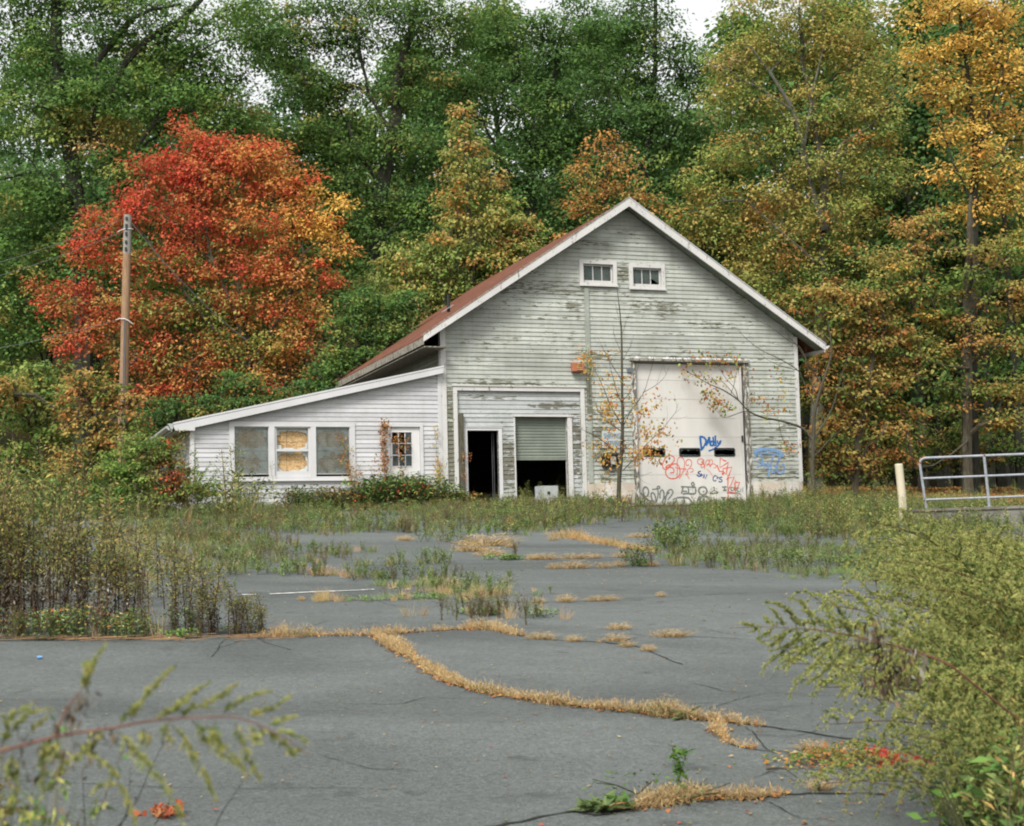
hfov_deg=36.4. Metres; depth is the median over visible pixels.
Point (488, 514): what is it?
weed bed
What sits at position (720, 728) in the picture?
dry grass
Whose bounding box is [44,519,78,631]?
withered weed
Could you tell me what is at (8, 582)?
withered weed
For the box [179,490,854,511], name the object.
wall foot weeds
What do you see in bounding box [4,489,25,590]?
withered weed
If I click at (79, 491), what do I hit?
withered weed
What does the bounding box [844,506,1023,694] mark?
goldenrod
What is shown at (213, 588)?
withered weed
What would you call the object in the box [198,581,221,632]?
withered weed
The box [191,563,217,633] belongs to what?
withered weed
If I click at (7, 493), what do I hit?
withered weed
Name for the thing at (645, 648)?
grass tuft
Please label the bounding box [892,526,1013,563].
goldenrod
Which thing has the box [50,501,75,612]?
withered weed
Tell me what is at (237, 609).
withered weed
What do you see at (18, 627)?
crack weeds
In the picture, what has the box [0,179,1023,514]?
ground
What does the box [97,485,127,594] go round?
withered weed
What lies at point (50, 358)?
forest tree
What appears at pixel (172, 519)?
withered weed
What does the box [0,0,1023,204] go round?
sky
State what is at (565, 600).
grass tuft
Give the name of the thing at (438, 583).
crack weeds
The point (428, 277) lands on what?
conical tree
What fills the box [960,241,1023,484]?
bare tree
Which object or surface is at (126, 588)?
withered weed
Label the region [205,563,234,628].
withered weed
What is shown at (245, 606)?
withered weed
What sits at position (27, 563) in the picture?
withered weed
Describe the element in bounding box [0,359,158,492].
young tree
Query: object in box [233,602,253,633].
withered weed
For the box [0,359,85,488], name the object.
young tree
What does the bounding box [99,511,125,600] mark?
withered weed
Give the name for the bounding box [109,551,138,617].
withered weed
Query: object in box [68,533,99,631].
withered weed
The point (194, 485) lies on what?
leafy shoots
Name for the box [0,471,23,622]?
withered weed
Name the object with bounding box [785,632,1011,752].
goldenrod
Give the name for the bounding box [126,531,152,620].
withered weed
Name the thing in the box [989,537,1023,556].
goldenrod
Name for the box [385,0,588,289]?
forest tree
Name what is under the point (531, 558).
grass tuft
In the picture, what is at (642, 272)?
window
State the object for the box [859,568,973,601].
goldenrod
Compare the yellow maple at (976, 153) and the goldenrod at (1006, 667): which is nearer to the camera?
the goldenrod at (1006, 667)
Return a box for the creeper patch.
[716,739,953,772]
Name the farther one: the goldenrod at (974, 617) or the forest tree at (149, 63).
the forest tree at (149, 63)
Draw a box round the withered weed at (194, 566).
[180,560,209,632]
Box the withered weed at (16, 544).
[2,496,35,632]
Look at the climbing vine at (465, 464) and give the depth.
41.59 m
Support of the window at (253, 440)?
in the lean to
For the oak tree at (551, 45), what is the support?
on the ground at (912, 479)
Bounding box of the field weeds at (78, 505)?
[11,480,163,519]
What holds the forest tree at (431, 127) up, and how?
on the ground at (912, 479)
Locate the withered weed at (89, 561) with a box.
[75,549,104,631]
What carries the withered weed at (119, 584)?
on the parking lot
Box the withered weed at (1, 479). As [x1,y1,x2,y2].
[0,459,12,494]
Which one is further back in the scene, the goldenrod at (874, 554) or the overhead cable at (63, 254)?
the overhead cable at (63, 254)
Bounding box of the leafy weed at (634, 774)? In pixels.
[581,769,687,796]
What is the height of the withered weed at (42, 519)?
1.101 m
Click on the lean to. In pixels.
(294, 440)
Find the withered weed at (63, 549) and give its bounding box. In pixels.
[49,502,74,611]
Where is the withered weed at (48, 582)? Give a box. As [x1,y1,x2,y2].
[28,524,57,631]
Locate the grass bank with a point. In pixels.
(948, 495)
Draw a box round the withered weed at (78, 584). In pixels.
[57,543,85,627]
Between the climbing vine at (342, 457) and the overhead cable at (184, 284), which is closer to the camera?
the climbing vine at (342, 457)
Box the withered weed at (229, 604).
[217,581,240,633]
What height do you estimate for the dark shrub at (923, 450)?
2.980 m
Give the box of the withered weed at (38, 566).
[23,523,56,631]
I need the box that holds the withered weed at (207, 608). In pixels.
[193,593,219,634]
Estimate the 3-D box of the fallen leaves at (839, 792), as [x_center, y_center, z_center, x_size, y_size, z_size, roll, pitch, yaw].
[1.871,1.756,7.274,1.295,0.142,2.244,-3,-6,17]
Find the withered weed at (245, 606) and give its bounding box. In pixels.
[233,595,255,632]
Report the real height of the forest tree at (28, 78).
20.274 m
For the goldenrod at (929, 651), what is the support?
on the parking lot
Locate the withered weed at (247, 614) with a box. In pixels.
[234,597,255,627]
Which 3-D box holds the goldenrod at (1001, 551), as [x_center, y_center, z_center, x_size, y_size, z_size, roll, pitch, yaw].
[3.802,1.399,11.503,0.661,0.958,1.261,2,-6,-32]
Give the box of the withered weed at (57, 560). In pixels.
[47,511,80,633]
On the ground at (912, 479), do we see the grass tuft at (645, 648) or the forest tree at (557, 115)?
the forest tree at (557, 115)
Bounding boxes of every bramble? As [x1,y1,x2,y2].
[273,484,387,509]
[334,470,481,508]
[438,486,488,505]
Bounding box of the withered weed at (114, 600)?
[98,508,132,621]
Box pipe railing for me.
[919,453,1023,508]
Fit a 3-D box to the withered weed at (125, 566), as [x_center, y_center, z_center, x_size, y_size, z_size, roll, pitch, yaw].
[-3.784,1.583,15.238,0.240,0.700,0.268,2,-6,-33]
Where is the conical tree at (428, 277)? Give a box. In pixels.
[330,100,551,347]
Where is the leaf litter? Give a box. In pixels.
[803,484,1023,503]
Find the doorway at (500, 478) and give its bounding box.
[464,427,503,499]
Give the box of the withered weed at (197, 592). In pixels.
[185,591,211,633]
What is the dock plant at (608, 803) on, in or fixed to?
on the parking lot
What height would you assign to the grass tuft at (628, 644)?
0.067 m
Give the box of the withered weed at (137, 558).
[121,525,154,633]
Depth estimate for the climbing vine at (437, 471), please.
41.33 m
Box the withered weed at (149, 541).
[135,529,162,596]
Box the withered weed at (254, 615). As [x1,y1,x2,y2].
[246,604,268,633]
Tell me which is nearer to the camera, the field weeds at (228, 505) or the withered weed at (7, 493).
the withered weed at (7, 493)
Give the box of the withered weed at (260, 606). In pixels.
[246,592,275,631]
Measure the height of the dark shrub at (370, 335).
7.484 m
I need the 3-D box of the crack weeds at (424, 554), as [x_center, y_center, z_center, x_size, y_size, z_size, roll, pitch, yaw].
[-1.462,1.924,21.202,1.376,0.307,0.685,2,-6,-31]
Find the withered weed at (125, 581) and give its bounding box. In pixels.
[112,554,141,625]
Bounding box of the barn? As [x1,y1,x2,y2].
[328,197,829,507]
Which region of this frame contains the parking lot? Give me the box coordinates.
[0,502,1023,825]
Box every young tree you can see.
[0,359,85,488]
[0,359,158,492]
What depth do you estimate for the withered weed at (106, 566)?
13.20 m
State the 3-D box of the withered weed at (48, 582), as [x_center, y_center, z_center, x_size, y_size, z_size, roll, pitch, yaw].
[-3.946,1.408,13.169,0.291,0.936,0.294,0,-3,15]
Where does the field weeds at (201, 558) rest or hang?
on the parking lot
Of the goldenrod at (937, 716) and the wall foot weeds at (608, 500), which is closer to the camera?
the goldenrod at (937, 716)
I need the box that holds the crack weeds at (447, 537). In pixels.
[412,528,470,542]
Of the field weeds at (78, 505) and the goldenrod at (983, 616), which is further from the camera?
the field weeds at (78, 505)
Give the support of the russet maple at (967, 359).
on the ground at (912, 479)
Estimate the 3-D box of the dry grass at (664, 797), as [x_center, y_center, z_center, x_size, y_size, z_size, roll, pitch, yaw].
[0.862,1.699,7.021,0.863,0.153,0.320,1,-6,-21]
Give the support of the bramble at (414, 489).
on the ground at (912, 479)
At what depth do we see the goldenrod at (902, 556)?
11.48 m
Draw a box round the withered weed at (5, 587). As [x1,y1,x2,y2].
[0,538,21,631]
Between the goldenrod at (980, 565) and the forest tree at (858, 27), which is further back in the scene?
the forest tree at (858, 27)
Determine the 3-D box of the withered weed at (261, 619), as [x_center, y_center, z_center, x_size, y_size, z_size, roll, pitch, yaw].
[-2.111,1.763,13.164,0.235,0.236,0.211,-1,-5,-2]
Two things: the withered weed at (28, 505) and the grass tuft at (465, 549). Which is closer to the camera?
the withered weed at (28, 505)
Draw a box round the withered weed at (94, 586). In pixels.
[83,554,111,630]
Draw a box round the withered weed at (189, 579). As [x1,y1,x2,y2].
[172,554,199,622]
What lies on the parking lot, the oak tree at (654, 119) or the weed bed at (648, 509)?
the weed bed at (648, 509)
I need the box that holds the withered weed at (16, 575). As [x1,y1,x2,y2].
[1,537,33,633]
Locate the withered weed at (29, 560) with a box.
[12,507,43,624]
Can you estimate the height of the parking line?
0.018 m
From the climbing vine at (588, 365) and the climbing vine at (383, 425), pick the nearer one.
the climbing vine at (383, 425)
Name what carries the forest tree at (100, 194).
on the ground at (912, 479)
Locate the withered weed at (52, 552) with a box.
[40,505,68,605]
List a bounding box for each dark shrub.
[113,364,317,442]
[277,279,437,399]
[803,419,1023,490]
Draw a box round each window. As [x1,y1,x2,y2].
[234,427,268,474]
[275,427,310,476]
[316,427,349,474]
[579,259,617,286]
[628,263,666,290]
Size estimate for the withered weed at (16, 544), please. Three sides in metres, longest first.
1.174 x 0.305 x 0.302 m
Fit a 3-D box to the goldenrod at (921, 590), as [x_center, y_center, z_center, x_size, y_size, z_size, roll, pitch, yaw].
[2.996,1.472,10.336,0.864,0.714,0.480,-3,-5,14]
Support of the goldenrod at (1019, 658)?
on the parking lot
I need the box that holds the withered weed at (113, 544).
[103,514,121,594]
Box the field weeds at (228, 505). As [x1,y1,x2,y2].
[0,429,277,521]
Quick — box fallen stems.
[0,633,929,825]
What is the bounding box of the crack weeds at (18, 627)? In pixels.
[0,589,269,640]
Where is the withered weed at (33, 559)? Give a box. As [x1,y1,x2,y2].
[14,480,51,632]
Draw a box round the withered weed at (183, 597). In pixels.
[169,567,196,631]
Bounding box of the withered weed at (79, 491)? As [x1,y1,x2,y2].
[64,466,97,607]
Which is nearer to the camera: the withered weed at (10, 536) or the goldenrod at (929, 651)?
the goldenrod at (929, 651)
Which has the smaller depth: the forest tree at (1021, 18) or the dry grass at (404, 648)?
the dry grass at (404, 648)
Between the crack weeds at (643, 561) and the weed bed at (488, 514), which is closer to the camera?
the crack weeds at (643, 561)
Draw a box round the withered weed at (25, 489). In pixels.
[12,485,44,632]
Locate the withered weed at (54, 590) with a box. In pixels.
[40,528,72,628]
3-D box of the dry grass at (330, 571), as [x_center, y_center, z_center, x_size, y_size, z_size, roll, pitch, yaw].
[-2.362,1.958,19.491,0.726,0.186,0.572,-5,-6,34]
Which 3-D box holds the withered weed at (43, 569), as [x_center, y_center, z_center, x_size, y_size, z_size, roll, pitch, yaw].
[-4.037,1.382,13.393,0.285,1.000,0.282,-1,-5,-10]
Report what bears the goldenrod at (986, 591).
on the parking lot
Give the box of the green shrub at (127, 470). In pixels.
[79,429,218,517]
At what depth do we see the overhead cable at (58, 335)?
52.18 m
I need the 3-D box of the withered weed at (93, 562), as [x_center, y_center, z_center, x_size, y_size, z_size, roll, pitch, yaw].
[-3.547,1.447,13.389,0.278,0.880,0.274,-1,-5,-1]
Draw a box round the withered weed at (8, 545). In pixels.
[0,499,24,600]
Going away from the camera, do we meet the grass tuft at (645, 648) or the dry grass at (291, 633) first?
the grass tuft at (645, 648)
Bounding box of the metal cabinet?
[535,486,557,503]
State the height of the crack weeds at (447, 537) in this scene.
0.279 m
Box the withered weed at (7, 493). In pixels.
[2,478,22,577]
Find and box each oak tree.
[0,0,301,468]
[197,0,503,352]
[388,0,673,277]
[553,0,735,234]
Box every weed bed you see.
[88,503,315,540]
[107,522,381,588]
[176,484,609,536]
[497,473,625,530]
[579,498,781,521]
[637,515,708,549]
[645,525,1023,593]
[662,476,1023,539]
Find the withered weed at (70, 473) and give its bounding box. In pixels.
[62,467,90,602]
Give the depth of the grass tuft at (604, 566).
20.35 m
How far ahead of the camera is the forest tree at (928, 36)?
81.25 m
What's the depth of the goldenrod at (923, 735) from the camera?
5.90 m
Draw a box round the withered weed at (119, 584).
[107,559,133,622]
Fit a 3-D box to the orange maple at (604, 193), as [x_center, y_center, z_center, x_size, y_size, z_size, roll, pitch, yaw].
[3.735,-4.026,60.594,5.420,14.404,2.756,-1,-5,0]
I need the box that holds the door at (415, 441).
[390,427,419,481]
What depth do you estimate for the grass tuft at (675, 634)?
13.11 m
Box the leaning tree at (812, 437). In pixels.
[678,317,856,498]
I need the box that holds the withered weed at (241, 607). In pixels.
[237,595,257,633]
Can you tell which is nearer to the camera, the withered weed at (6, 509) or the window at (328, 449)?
the withered weed at (6, 509)
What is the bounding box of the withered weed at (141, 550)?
[124,515,152,607]
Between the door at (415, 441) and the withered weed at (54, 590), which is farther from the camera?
the door at (415, 441)
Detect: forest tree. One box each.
[0,28,122,350]
[0,37,187,405]
[0,101,60,328]
[0,180,45,403]
[0,243,117,442]
[28,38,261,377]
[65,78,296,415]
[100,248,240,423]
[159,102,331,393]
[201,47,372,366]
[206,215,357,404]
[216,102,453,385]
[319,34,497,338]
[345,70,553,323]
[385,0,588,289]
[434,52,641,279]
[516,13,712,255]
[560,96,734,265]
[650,4,842,367]
[652,102,793,300]
[679,27,914,459]
[711,0,956,444]
[739,220,879,482]
[755,48,1023,474]
[784,173,1008,486]
[785,80,1023,487]
[810,0,1023,454]
[861,2,1023,473]
[879,158,1023,486]
[917,0,1023,383]
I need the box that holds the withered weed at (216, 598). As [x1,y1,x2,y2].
[205,574,230,634]
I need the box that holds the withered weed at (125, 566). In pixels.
[113,539,139,610]
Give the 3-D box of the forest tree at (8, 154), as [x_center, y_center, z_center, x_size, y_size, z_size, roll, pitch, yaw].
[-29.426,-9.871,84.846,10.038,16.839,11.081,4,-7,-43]
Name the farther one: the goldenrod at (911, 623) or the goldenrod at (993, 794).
the goldenrod at (911, 623)
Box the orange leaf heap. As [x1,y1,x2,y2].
[132,799,185,818]
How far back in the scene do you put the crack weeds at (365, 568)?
18.79 m
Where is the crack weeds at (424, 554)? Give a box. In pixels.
[355,542,453,565]
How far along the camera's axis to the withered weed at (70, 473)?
15.63 m
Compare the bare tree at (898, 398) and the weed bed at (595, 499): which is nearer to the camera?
the weed bed at (595, 499)
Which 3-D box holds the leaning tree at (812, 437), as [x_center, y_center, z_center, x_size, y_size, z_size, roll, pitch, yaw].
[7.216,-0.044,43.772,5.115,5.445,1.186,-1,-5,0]
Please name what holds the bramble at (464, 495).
on the ground at (912, 479)
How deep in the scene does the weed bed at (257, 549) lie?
21.97 m
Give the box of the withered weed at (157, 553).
[148,518,166,597]
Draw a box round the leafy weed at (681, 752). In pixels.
[665,741,694,785]
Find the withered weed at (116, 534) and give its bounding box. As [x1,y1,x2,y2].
[97,518,132,617]
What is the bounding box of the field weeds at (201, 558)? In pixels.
[5,504,259,599]
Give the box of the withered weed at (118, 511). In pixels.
[110,507,135,596]
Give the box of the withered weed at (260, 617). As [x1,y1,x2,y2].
[252,607,274,633]
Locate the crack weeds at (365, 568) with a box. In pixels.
[337,558,425,579]
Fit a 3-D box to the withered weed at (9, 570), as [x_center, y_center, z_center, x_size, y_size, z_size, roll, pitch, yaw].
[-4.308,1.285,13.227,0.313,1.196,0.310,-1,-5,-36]
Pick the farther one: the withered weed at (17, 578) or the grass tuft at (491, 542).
the grass tuft at (491, 542)
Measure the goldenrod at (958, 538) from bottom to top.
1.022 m
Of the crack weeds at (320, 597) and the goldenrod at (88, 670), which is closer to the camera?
the goldenrod at (88, 670)
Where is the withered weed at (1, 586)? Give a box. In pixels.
[0,551,6,631]
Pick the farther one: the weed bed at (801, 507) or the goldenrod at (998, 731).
the weed bed at (801, 507)
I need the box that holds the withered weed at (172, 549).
[162,543,189,608]
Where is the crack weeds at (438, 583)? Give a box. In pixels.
[361,557,551,603]
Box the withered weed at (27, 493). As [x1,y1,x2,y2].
[5,478,32,601]
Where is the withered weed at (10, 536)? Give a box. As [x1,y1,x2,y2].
[0,525,28,631]
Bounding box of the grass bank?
[831,471,1023,516]
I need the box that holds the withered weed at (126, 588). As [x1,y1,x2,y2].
[109,558,139,633]
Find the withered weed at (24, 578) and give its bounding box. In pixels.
[11,523,41,631]
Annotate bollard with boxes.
[895,464,907,526]
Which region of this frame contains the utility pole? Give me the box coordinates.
[116,214,132,484]
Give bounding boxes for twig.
[766,767,801,781]
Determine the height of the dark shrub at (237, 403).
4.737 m
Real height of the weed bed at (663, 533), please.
0.652 m
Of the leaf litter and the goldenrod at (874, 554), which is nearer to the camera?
the goldenrod at (874, 554)
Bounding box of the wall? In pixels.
[908,506,1023,527]
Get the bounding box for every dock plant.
[569,796,602,810]
[577,789,629,813]
[599,789,637,806]
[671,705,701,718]
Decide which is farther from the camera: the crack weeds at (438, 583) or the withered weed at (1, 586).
the crack weeds at (438, 583)
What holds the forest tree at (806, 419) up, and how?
on the ground at (912, 479)
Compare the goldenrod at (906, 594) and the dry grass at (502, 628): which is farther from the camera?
the dry grass at (502, 628)
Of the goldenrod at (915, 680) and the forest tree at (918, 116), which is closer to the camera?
the goldenrod at (915, 680)
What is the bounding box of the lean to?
[143,365,443,509]
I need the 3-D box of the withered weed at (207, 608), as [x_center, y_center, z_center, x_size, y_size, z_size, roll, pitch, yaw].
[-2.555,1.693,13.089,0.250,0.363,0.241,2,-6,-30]
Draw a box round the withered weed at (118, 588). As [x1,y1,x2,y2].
[104,559,132,628]
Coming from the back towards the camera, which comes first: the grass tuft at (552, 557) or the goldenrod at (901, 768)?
the grass tuft at (552, 557)
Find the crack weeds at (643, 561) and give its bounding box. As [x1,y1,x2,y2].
[619,543,657,566]
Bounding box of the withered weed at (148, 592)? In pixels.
[134,570,163,633]
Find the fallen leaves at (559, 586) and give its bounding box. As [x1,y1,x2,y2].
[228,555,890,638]
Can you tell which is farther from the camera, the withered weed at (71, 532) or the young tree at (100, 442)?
the young tree at (100, 442)
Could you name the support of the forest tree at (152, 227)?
on the ground at (912, 479)
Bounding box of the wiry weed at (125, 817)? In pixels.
[80,740,246,825]
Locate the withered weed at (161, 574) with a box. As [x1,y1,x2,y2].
[147,547,171,608]
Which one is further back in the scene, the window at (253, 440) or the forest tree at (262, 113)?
the forest tree at (262, 113)
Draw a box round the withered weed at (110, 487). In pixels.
[87,483,120,606]
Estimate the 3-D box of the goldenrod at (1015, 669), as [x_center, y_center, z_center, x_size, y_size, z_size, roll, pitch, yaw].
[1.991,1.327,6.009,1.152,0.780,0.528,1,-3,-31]
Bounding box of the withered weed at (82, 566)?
[67,532,96,625]
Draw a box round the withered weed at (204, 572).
[188,568,219,634]
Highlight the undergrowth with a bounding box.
[901,590,1023,825]
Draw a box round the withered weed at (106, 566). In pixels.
[90,524,123,633]
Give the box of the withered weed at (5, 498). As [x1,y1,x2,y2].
[0,496,28,624]
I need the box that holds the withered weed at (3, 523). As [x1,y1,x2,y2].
[0,494,17,613]
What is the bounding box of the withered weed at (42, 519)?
[29,504,67,622]
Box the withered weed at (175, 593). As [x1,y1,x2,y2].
[162,573,190,631]
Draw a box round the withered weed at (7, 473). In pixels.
[0,457,19,586]
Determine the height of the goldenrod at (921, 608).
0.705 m
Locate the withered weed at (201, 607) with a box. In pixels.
[191,589,213,632]
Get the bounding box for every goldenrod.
[0,642,312,825]
[55,674,91,735]
[729,588,1023,724]
[759,643,1021,743]
[785,588,1015,730]
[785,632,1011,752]
[787,663,1023,738]
[790,606,968,671]
[791,651,1004,756]
[792,626,1022,738]
[794,761,979,825]
[808,678,1023,807]
[812,760,1014,824]
[814,699,1023,766]
[818,576,1017,661]
[828,754,1023,825]
[832,727,1023,825]
[833,666,1000,736]
[839,557,1023,646]
[842,528,1023,607]
[843,550,1022,648]
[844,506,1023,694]
[846,565,1023,647]
[847,627,1022,680]
[850,534,1022,657]
[859,557,1023,608]
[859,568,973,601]
[864,589,1020,642]
[865,528,990,571]
[865,723,1002,778]
[871,544,956,568]
[872,544,1023,623]
[875,623,1016,669]
[875,667,1023,727]
[875,726,1023,806]
[880,721,1023,805]
[881,518,1023,586]
[882,571,1023,639]
[886,656,1023,714]
[891,624,1023,669]
[892,510,993,549]
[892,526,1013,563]
[892,573,1004,669]
[892,601,988,632]
[893,537,1023,574]
[897,583,972,606]
[897,656,1023,718]
[898,608,971,637]
[900,551,1022,589]
[900,695,1023,735]
[901,604,1018,639]
[903,678,1023,764]
[907,638,1009,673]
[909,557,1023,600]
[910,594,1023,631]
[912,564,1023,586]
[920,668,1023,717]
[922,541,1022,570]
[922,610,1023,648]
[928,713,1023,765]
[940,579,1023,616]
[940,634,1023,691]
[945,619,1011,641]
[950,785,1023,816]
[956,526,1020,558]
[957,528,1023,554]
[957,541,1020,557]
[962,662,1023,682]
[966,522,1023,542]
[987,652,1023,666]
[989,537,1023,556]
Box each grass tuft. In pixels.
[394,534,413,540]
[447,532,522,545]
[447,541,496,551]
[464,546,509,555]
[518,631,556,639]
[521,554,540,559]
[536,552,560,559]
[544,562,561,568]
[553,592,580,601]
[554,552,602,558]
[557,560,595,568]
[564,633,584,641]
[577,594,620,600]
[595,562,613,567]
[597,633,631,641]
[604,622,638,629]
[608,551,632,556]
[610,559,628,566]
[614,533,651,537]
[616,639,637,646]
[639,644,659,650]
[645,628,697,636]
[787,739,833,749]
[798,778,837,790]
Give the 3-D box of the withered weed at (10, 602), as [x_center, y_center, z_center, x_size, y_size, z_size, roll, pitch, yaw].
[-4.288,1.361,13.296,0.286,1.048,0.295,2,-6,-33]
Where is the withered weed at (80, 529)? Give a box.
[73,524,99,629]
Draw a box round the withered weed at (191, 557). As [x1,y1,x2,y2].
[182,552,200,599]
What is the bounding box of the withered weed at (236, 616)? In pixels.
[225,601,239,630]
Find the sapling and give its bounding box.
[568,290,686,505]
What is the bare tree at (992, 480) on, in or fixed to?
on the ground at (912, 479)
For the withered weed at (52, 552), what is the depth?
15.32 m
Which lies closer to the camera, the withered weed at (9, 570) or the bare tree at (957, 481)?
the withered weed at (9, 570)
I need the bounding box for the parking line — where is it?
[242,589,368,594]
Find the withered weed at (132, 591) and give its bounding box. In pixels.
[121,568,153,630]
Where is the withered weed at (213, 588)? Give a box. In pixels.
[201,565,226,631]
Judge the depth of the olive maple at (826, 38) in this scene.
57.85 m
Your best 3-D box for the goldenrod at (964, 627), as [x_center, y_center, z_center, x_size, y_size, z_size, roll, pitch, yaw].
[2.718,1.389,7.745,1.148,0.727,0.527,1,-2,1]
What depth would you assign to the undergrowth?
4.80 m
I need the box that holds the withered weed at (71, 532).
[58,498,83,590]
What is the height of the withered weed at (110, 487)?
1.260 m
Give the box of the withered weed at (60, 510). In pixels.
[39,484,71,632]
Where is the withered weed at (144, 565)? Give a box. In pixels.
[134,543,157,606]
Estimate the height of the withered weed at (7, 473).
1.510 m
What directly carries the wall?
on the parking lot
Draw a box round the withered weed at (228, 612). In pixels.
[215,584,240,634]
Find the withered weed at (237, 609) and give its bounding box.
[229,598,249,629]
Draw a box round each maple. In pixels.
[18,108,365,413]
[538,129,672,245]
[655,0,930,489]
[787,274,929,495]
[821,195,1023,494]
[886,0,1023,492]
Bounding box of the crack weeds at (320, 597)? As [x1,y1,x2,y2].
[307,587,449,601]
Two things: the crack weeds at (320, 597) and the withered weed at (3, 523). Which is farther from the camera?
the crack weeds at (320, 597)
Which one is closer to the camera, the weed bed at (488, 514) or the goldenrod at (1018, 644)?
the goldenrod at (1018, 644)
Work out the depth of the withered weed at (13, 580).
13.38 m
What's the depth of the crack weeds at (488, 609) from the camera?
14.60 m
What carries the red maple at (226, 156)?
on the ground at (912, 479)
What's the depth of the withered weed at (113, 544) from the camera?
16.71 m
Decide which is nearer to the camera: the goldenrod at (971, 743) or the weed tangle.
the weed tangle
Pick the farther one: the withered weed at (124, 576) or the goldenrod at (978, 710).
the withered weed at (124, 576)
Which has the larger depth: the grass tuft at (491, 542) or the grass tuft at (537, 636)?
the grass tuft at (491, 542)
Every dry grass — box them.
[256,619,367,637]
[301,563,345,576]
[361,627,703,720]
[369,616,492,634]
[477,616,527,635]
[544,527,663,552]
[621,777,790,812]
[687,703,768,726]
[703,714,761,749]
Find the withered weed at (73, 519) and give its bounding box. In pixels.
[55,505,87,627]
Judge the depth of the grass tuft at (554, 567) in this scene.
20.23 m
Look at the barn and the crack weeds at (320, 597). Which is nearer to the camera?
the crack weeds at (320, 597)
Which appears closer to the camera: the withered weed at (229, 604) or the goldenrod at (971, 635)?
the goldenrod at (971, 635)
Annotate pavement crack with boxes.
[6,558,928,825]
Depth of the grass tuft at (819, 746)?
8.21 m
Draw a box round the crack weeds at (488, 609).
[400,587,578,624]
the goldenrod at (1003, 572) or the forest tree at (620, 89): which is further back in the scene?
the forest tree at (620, 89)
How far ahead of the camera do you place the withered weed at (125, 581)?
13.32 m
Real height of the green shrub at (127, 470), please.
2.384 m
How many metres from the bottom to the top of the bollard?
1.572 m
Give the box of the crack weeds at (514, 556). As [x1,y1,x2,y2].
[481,535,525,560]
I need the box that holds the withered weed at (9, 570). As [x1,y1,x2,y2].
[0,502,24,624]
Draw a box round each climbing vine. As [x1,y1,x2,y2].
[335,433,371,494]
[371,418,418,481]
[428,425,447,487]
[462,451,471,481]
[581,348,597,402]
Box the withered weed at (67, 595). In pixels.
[58,507,92,630]
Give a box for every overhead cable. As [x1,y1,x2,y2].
[0,231,122,275]
[0,320,114,347]
[1,219,122,261]
[132,223,245,339]
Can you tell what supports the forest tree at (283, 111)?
on the ground at (912, 479)
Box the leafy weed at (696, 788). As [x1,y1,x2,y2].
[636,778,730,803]
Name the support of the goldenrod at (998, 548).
on the parking lot
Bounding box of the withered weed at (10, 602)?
[0,511,26,633]
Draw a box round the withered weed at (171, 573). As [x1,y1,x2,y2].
[159,552,187,622]
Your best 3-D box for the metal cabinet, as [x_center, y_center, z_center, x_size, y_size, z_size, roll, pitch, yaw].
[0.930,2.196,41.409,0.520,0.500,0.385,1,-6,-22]
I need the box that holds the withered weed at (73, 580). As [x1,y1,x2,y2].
[56,547,85,632]
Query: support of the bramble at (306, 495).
on the ground at (912, 479)
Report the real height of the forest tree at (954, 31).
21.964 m
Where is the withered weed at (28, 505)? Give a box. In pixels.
[2,499,34,621]
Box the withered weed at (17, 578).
[4,529,37,631]
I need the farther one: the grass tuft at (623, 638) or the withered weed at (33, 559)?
the withered weed at (33, 559)
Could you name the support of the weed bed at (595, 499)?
on the parking lot
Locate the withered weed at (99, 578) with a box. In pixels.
[83,542,113,632]
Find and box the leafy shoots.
[177,450,228,498]
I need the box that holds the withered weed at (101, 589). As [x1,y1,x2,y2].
[82,544,114,633]
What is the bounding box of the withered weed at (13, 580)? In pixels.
[0,553,28,610]
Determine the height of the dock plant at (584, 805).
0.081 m
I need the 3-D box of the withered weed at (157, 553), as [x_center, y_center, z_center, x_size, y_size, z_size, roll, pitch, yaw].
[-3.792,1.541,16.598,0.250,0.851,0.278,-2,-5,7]
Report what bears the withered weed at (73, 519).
on the parking lot
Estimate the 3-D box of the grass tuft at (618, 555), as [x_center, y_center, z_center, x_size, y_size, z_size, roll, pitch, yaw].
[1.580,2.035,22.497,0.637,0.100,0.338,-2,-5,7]
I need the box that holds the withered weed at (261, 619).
[251,608,275,632]
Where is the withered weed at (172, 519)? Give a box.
[161,516,185,594]
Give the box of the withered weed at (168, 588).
[157,567,183,628]
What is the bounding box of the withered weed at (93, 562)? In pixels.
[84,531,111,623]
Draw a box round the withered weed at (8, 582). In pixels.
[1,520,26,629]
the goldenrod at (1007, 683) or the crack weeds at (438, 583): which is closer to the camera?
the goldenrod at (1007, 683)
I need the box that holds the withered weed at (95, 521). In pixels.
[78,516,105,623]
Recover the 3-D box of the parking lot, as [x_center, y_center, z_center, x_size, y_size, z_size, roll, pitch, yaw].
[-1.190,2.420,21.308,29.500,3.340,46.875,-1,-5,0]
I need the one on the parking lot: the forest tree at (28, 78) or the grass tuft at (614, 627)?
the grass tuft at (614, 627)
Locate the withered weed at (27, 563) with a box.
[16,502,34,600]
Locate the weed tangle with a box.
[0,706,132,825]
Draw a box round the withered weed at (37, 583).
[18,541,50,629]
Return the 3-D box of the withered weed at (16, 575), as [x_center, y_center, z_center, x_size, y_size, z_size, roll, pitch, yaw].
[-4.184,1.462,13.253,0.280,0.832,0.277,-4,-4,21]
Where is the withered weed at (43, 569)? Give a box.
[24,515,57,631]
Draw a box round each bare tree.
[785,174,988,487]
[798,165,1023,488]
[810,205,940,479]
[902,186,1023,486]
[928,164,1023,489]
[934,150,1023,490]
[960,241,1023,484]
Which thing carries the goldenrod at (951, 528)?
on the parking lot
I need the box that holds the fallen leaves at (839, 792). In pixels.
[748,758,940,823]

